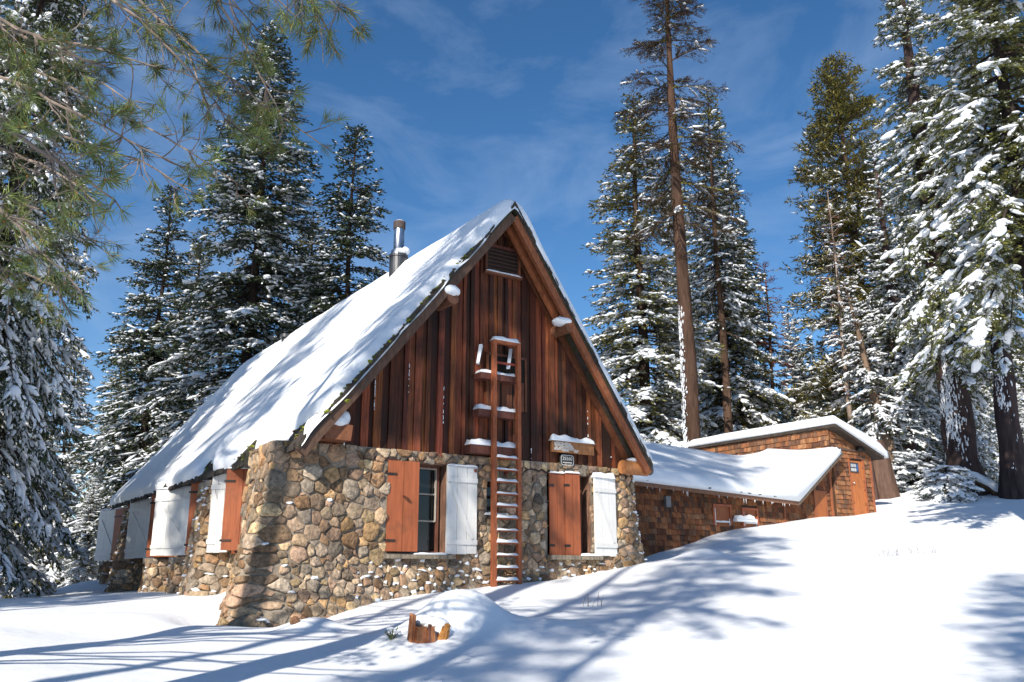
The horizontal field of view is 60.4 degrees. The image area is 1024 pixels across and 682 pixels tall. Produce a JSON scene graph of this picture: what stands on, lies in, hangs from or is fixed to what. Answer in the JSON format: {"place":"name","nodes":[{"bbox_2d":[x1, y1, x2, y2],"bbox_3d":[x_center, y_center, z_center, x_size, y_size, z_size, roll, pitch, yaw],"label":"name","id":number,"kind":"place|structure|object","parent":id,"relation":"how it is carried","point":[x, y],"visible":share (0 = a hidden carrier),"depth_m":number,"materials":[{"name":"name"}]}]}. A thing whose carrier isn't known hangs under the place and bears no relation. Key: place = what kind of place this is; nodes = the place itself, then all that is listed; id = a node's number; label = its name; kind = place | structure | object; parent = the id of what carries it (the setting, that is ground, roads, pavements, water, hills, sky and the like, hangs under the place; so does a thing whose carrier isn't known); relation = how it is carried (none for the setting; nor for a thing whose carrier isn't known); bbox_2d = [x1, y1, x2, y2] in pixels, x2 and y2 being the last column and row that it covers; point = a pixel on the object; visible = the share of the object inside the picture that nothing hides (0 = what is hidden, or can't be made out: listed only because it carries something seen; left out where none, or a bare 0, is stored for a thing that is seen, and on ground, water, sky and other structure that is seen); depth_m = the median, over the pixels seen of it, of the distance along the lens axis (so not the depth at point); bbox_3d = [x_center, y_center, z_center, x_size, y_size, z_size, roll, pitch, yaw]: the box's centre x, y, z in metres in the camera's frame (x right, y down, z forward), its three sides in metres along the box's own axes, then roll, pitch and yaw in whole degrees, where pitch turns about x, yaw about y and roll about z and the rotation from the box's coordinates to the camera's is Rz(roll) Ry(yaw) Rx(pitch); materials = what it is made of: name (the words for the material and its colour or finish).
{"place":"outdoors","nodes":[
{"label":"outdoors","id":0,"kind":"place"},
{"bbox_2d":[0,490,1023,681],"bbox_3d":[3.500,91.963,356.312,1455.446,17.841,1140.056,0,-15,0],"label":"snowy ground","id":1,"kind":"structure","parent":0,"point":[829,599],"depth_m":12.00,"materials":[{"name":"white snow"}]},
{"bbox_2d":[4,490,49,591],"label":"fir tree","id":2,"kind":"object","parent":1,"relation":"on","point":[41,567],"visible":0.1,"depth_m":31.89,"materials":[{"name":"green plant"}]},
{"bbox_2d":[0,0,103,597],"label":"fir tree","id":3,"kind":"object","parent":1,"relation":"on","point":[73,260],"visible":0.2,"depth_m":27.11,"materials":[{"name":"green plant"}]},
{"bbox_2d":[0,0,104,598],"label":"fir tree","id":4,"kind":"object","parent":1,"relation":"on","point":[31,421],"visible":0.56,"depth_m":22.87,"materials":[{"name":"green plant"}]},
{"bbox_2d":[16,337,97,587],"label":"fir tree","id":5,"kind":"object","parent":1,"relation":"on","point":[55,575],"visible":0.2,"depth_m":40.02,"materials":[{"name":"green plant"}]},
{"bbox_2d":[57,478,104,587],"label":"fir tree","id":6,"kind":"object","parent":1,"relation":"on","point":[78,573],"visible":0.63,"depth_m":34.94,"materials":[{"name":"green plant"}]},
{"bbox_2d":[62,318,136,578],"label":"fir tree","id":7,"kind":"object","parent":1,"relation":"on","point":[101,476],"visible":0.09,"depth_m":52.00,"materials":[{"name":"green plant"}]},
{"bbox_2d":[35,184,206,586],"bbox_3d":[-16.361,1.856,39.647,8.114,19.331,7.993,0,-15,0],"label":"fir tree","id":8,"kind":"object","parent":1,"relation":"on","point":[109,454],"visible":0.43,"depth_m":39.52,"materials":[{"name":"green plant"}]},
{"bbox_2d":[123,226,220,482],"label":"fir tree","id":9,"kind":"object","parent":1,"relation":"on","point":[193,248],"visible":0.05,"depth_m":47.13,"materials":[{"name":"green plant"}]},
{"bbox_2d":[0,0,375,336],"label":"long needle pine","id":10,"kind":"object","parent":1,"relation":"on","point":[29,86],"visible":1,"depth_m":7.03,"materials":[{"name":"green plant"}]},
{"bbox_2d":[87,20,336,552],"bbox_3d":[-11.069,-2.244,37.957,10.906,25.955,11.580,5,-16,-19],"label":"fir tree","id":11,"kind":"object","parent":1,"relation":"on","point":[249,314],"visible":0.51,"depth_m":37.40,"materials":[{"name":"green plant"}]},
{"bbox_2d":[196,296,242,390],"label":"fir tree","id":12,"kind":"object","parent":1,"relation":"on","point":[230,364],"visible":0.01,"depth_m":49.55,"materials":[{"name":"green plant"}]},
{"bbox_2d":[226,614,267,627],"bbox_3d":[-4.169,4.571,13.897,0.561,0.495,0.584,-14,-20,41],"label":"boulder","id":13,"kind":"object","parent":1,"relation":"on","point":[251,620],"visible":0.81,"depth_m":13.79,"materials":[{"name":"stone"}]},
{"bbox_2d":[290,616,299,624],"bbox_3d":[-3.112,4.046,12.640,0.146,0.172,0.170,0,-15,0],"label":"boulder","id":14,"kind":"object","parent":1,"relation":"on","point":[294,619],"visible":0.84,"depth_m":12.58,"materials":[{"name":"stone"}]},
{"bbox_2d":[273,210,333,335],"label":"fir tree","id":15,"kind":"object","parent":1,"relation":"on","point":[304,242],"depth_m":49.89,"materials":[{"name":"green plant"}]},
{"bbox_2d":[301,613,307,618],"bbox_3d":[-3.016,4.023,12.740,0.103,0.160,0.111,0,-15,0],"label":"boulder","id":16,"kind":"object","parent":1,"relation":"on","point":[303,615],"visible":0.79,"depth_m":12.72,"materials":[{"name":"stone"}]},
{"bbox_2d":[247,121,391,466],"bbox_3d":[-6.672,0.150,36.320,8.241,19.932,8.366,8,-17,-29],"label":"fir tree","id":17,"kind":"object","parent":1,"relation":"on","point":[347,239],"visible":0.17,"depth_m":36.98,"materials":[{"name":"green plant"}]},
{"bbox_2d":[94,199,653,627],"bbox_3d":[-5.155,2.662,24.724,10.184,10.048,19.481,10,-18,-32],"label":"stone cabin","id":18,"kind":"object","parent":1,"relation":"on","point":[344,430],"visible":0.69,"depth_m":17.96,"materials":[{"name":"brown stone"}]},
{"bbox_2d":[94,504,140,560],"bbox_3d":[-12.480,6.133,28.114,0.609,1.708,4.438,11,-18,-35],"label":"window","id":19,"kind":"structure","parent":18,"relation":"in","point":[110,520],"depth_m":29.25,"materials":[{"name":"wood"}]},
{"bbox_2d":[124,492,173,558],"bbox_3d":[-10.125,5.193,24.557,0.622,1.734,3.747,10,-18,-32],"label":"window","id":20,"kind":"structure","parent":18,"relation":"in","point":[141,513],"depth_m":25.42,"materials":[{"name":"white wood"}]},
{"bbox_2d":[150,479,212,555],"bbox_3d":[-7.953,4.320,21.342,0.613,1.706,3.144,11,-19,-36],"label":"window","id":21,"kind":"structure","parent":18,"relation":"in","point":[174,509],"depth_m":21.94,"materials":[{"name":"white wood"}]},
{"bbox_2d":[206,467,249,553],"bbox_3d":[-5.871,3.539,18.318,0.655,1.712,1.812,10,-18,-32],"label":"window","id":22,"kind":"structure","parent":18,"relation":"in","point":[224,529],"depth_m":17.90,"materials":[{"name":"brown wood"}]},
{"bbox_2d":[383,460,477,558],"bbox_3d":[-1.600,3.225,16.741,2.006,1.821,0.471,10,-18,-32],"label":"window","id":23,"kind":"structure","parent":18,"relation":"in","point":[413,497],"depth_m":16.80,"materials":[{"name":"brown wood"}]},
{"bbox_2d":[464,336,521,586],"bbox_3d":[-0.369,2.442,17.542,1.184,5.235,0.476,10,-18,-32],"label":"wall ladder","id":24,"kind":"object","parent":18,"relation":"attached to","point":[494,448],"depth_m":17.54,"materials":[{"name":"brown wood"}]},
{"bbox_2d":[484,482,508,515],"bbox_3d":[-0.351,3.153,17.585,0.600,0.660,0.250,10,-18,-32],"label":"window","id":25,"kind":"structure","parent":18,"relation":"in","point":[488,512],"depth_m":17.63,"materials":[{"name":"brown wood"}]},
{"bbox_2d":[560,454,573,465],"bbox_3d":[1.168,2.529,18.698,0.360,0.240,0.036,10,-18,-32],"label":"number plate","id":26,"kind":"object","parent":18,"relation":"attached to","point":[568,459],"visible":1,"depth_m":18.68,"materials":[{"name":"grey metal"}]},
{"bbox_2d":[548,434,594,455],"bbox_3d":[1.289,2.217,18.818,1.180,0.391,0.150,10,-18,-32],"label":"name board","id":27,"kind":"object","parent":18,"relation":"attached to","point":[567,444],"visible":1,"depth_m":18.75,"materials":[{"name":"brown wood"}]},
{"bbox_2d":[546,471,617,559],"bbox_3d":[1.425,3.701,18.687,1.802,1.863,0.495,10,-18,-32],"label":"window","id":28,"kind":"structure","parent":18,"relation":"in","point":[564,502],"depth_m":18.47,"materials":[{"name":"brown wood"}]},
{"bbox_2d":[384,626,400,640],"bbox_3d":[-1.544,3.768,11.328,0.223,0.187,0.226,-12,-19,39],"label":"fir sprig","id":29,"kind":"object","parent":1,"relation":"on","point":[390,635],"visible":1,"depth_m":11.31,"materials":[{"name":"green plant"}]},
{"bbox_2d":[407,613,457,643],"bbox_3d":[-0.984,3.734,11.353,0.722,0.428,0.626,0,-15,0],"label":"rotten stump","id":30,"kind":"object","parent":1,"relation":"on","point":[426,628],"visible":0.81,"depth_m":11.17,"materials":[{"name":"brown wood"}]},
{"bbox_2d":[0,329,1023,516],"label":"distant woods","id":31,"kind":"object","parent":1,"relation":"on","point":[808,362],"depth_m":83.63,"materials":[{"name":"green plant"}]},
{"bbox_2d":[580,92,735,446],"bbox_3d":[5.614,-1.386,38.718,8.654,21.380,8.068,0,-15,0],"label":"fir tree","id":32,"kind":"object","parent":1,"relation":"on","point":[648,406],"visible":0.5,"depth_m":38.19,"materials":[{"name":"green plant"}]},
{"bbox_2d":[650,261,679,435],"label":"fir tree","id":33,"kind":"object","parent":1,"relation":"on","point":[665,286],"visible":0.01,"depth_m":48.81,"materials":[{"name":"green plant"}]},
{"bbox_2d":[612,0,751,447],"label":"half dead tree","id":34,"kind":"object","parent":1,"relation":"on","point":[690,395],"visible":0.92,"depth_m":37.12,"materials":[{"name":"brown plant"}]},
{"bbox_2d":[652,127,719,434],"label":"fir tree","id":35,"kind":"object","parent":1,"relation":"on","point":[672,249],"visible":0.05,"depth_m":53.29,"materials":[{"name":"green plant"}]},
{"bbox_2d":[688,126,769,432],"bbox_3d":[9.385,-1.012,39.525,4.108,19.037,3.302,-7,-16,23],"label":"bare trunk tree","id":36,"kind":"object","parent":1,"relation":"on","point":[717,277],"visible":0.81,"depth_m":39.80,"materials":[{"name":"green plant"}]},
{"bbox_2d":[669,91,796,436],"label":"fir tree","id":37,"kind":"object","parent":1,"relation":"on","point":[713,411],"visible":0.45,"depth_m":43.16,"materials":[{"name":"green plant"}]},
{"bbox_2d":[633,441,843,556],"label":"shingled wing","id":38,"kind":"structure","parent":1,"relation":"on","point":[684,496],"depth_m":25.87,"materials":[{"name":"brown wood"}]},
{"bbox_2d":[712,504,732,526],"bbox_3d":[6.069,5.063,25.358,0.760,0.700,0.080,10,-18,-32],"label":"window","id":39,"kind":"structure","parent":38,"relation":"in","point":[721,513],"depth_m":25.38,"materials":[{"name":"orange paint"}]},
{"bbox_2d":[741,507,758,527],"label":"window","id":40,"kind":"structure","parent":38,"relation":"in","point":[744,511],"depth_m":26.00,"materials":[{"name":"orange paint"}]},
{"bbox_2d":[700,172,787,431],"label":"fir tree","id":41,"kind":"object","parent":1,"relation":"on","point":[739,355],"visible":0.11,"depth_m":45.28,"materials":[{"name":"green plant"}]},
{"bbox_2d":[747,261,795,422],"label":"dead snag","id":42,"kind":"object","parent":1,"relation":"on","point":[769,316],"visible":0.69,"depth_m":44.51,"materials":[{"name":"plant"}]},
{"bbox_2d":[676,415,888,516],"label":"shingled shed","id":43,"kind":"structure","parent":1,"relation":"on","point":[852,483],"depth_m":29.29,"materials":[{"name":"brown wood"}]},
{"bbox_2d":[848,459,868,515],"bbox_3d":[11.446,4.878,28.988,0.820,1.930,0.100,10,-18,-32],"label":"door","id":44,"kind":"structure","parent":43,"relation":"in","point":[857,474],"depth_m":29.00,"materials":[{"name":"orange paint"}]},
{"bbox_2d":[772,313,812,422],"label":"fir tree","id":45,"kind":"object","parent":1,"relation":"on","point":[784,355],"visible":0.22,"depth_m":48.17,"materials":[{"name":"green plant"}]},
{"bbox_2d":[808,340,841,410],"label":"fir tree","id":46,"kind":"object","parent":1,"relation":"on","point":[820,351],"visible":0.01,"depth_m":46.28,"materials":[{"name":"green plant"}]},
{"bbox_2d":[816,187,867,426],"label":"dead snag","id":47,"kind":"object","parent":1,"relation":"on","point":[845,387],"visible":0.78,"depth_m":41.25,"materials":[{"name":"green plant"}]},
{"bbox_2d":[776,50,975,457],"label":"pine tree","id":48,"kind":"object","parent":1,"relation":"on","point":[845,109],"visible":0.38,"depth_m":44.75,"materials":[{"name":"green plant"}]},
{"bbox_2d":[834,278,936,462],"bbox_3d":[15.139,1.918,36.648,3.389,9.711,3.417,-9,-15,-2],"label":"leaning tree","id":49,"kind":"object","parent":1,"relation":"on","point":[882,418],"visible":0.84,"depth_m":36.53,"materials":[{"name":"green plant"}]},
{"bbox_2d":[871,440,900,499],"bbox_3d":[13.923,4.907,33.363,1.413,2.410,1.237,0,-15,0],"label":"broken trunk","id":50,"kind":"object","parent":1,"relation":"on","point":[885,483],"visible":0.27,"depth_m":32.83,"materials":[{"name":"brown plant"}]},
{"bbox_2d":[853,139,942,455],"bbox_3d":[16.651,-1.286,38.489,4.451,16.622,4.134,0,-15,0],"label":"fir tree","id":51,"kind":"object","parent":1,"relation":"on","point":[891,293],"visible":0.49,"depth_m":38.57,"materials":[{"name":"green plant"}]},
{"bbox_2d":[891,449,945,495],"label":"bent sapling","id":52,"kind":"object","parent":1,"relation":"on","point":[909,467],"visible":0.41,"depth_m":33.84,"materials":[{"name":"green plant"}]},
{"bbox_2d":[891,196,945,464],"bbox_3d":[19.117,0.066,41.373,3.473,15.340,3.725,-8,-17,29],"label":"fir tree","id":53,"kind":"object","parent":1,"relation":"on","point":[930,442],"visible":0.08,"depth_m":39.94,"materials":[{"name":"green plant"}]},
{"bbox_2d":[867,0,1023,495],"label":"fir","id":54,"kind":"object","parent":1,"relation":"on","point":[958,428],"visible":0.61,"depth_m":35.23,"materials":[{"name":"green plant"}]},
{"bbox_2d":[912,465,984,503],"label":"bent sapling","id":55,"kind":"object","parent":1,"relation":"on","point":[944,483],"visible":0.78,"depth_m":31.21,"materials":[{"name":"green plant"}]},
{"bbox_2d":[880,0,1023,387],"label":"fir","id":56,"kind":"object","parent":1,"relation":"on","point":[992,27],"visible":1,"depth_m":22.78,"materials":[{"name":"green plant"}]},
{"bbox_2d":[931,206,998,482],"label":"fir tree","id":57,"kind":"object","parent":1,"relation":"on","point":[988,463],"visible":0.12,"depth_m":45.30,"materials":[{"name":"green plant"}]},
{"bbox_2d":[915,0,1023,499],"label":"fir","id":58,"kind":"object","parent":1,"relation":"on","point":[1011,453],"visible":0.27,"depth_m":31.45,"materials":[{"name":"green plant"}]},
{"bbox_2d":[967,471,997,495],"bbox_3d":[17.251,5.274,31.937,1.463,1.273,0.425,-5,-16,18],"label":"fallen log","id":59,"kind":"object","parent":1,"relation":"on","point":[988,485],"visible":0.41,"depth_m":31.86,"materials":[{"name":"brown wood"}]},
{"bbox_2d":[977,301,1023,480],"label":"fir tree","id":60,"kind":"object","parent":1,"relation":"on","point":[1020,391],"visible":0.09,"depth_m":52.75,"materials":[{"name":"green plant"}]},
{"bbox_2d":[1016,387,1023,440],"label":"fir tree","id":61,"kind":"object","parent":1,"relation":"on","point":[1021,420],"visible":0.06,"depth_m":47.29,"materials":[{"name":"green plant"}]},
{"bbox_2d":[0,0,1023,519],"label":"sky","id":62,"kind":"structure","parent":0,"point":[468,107],"materials":[{"name":"blue"}]}
]}

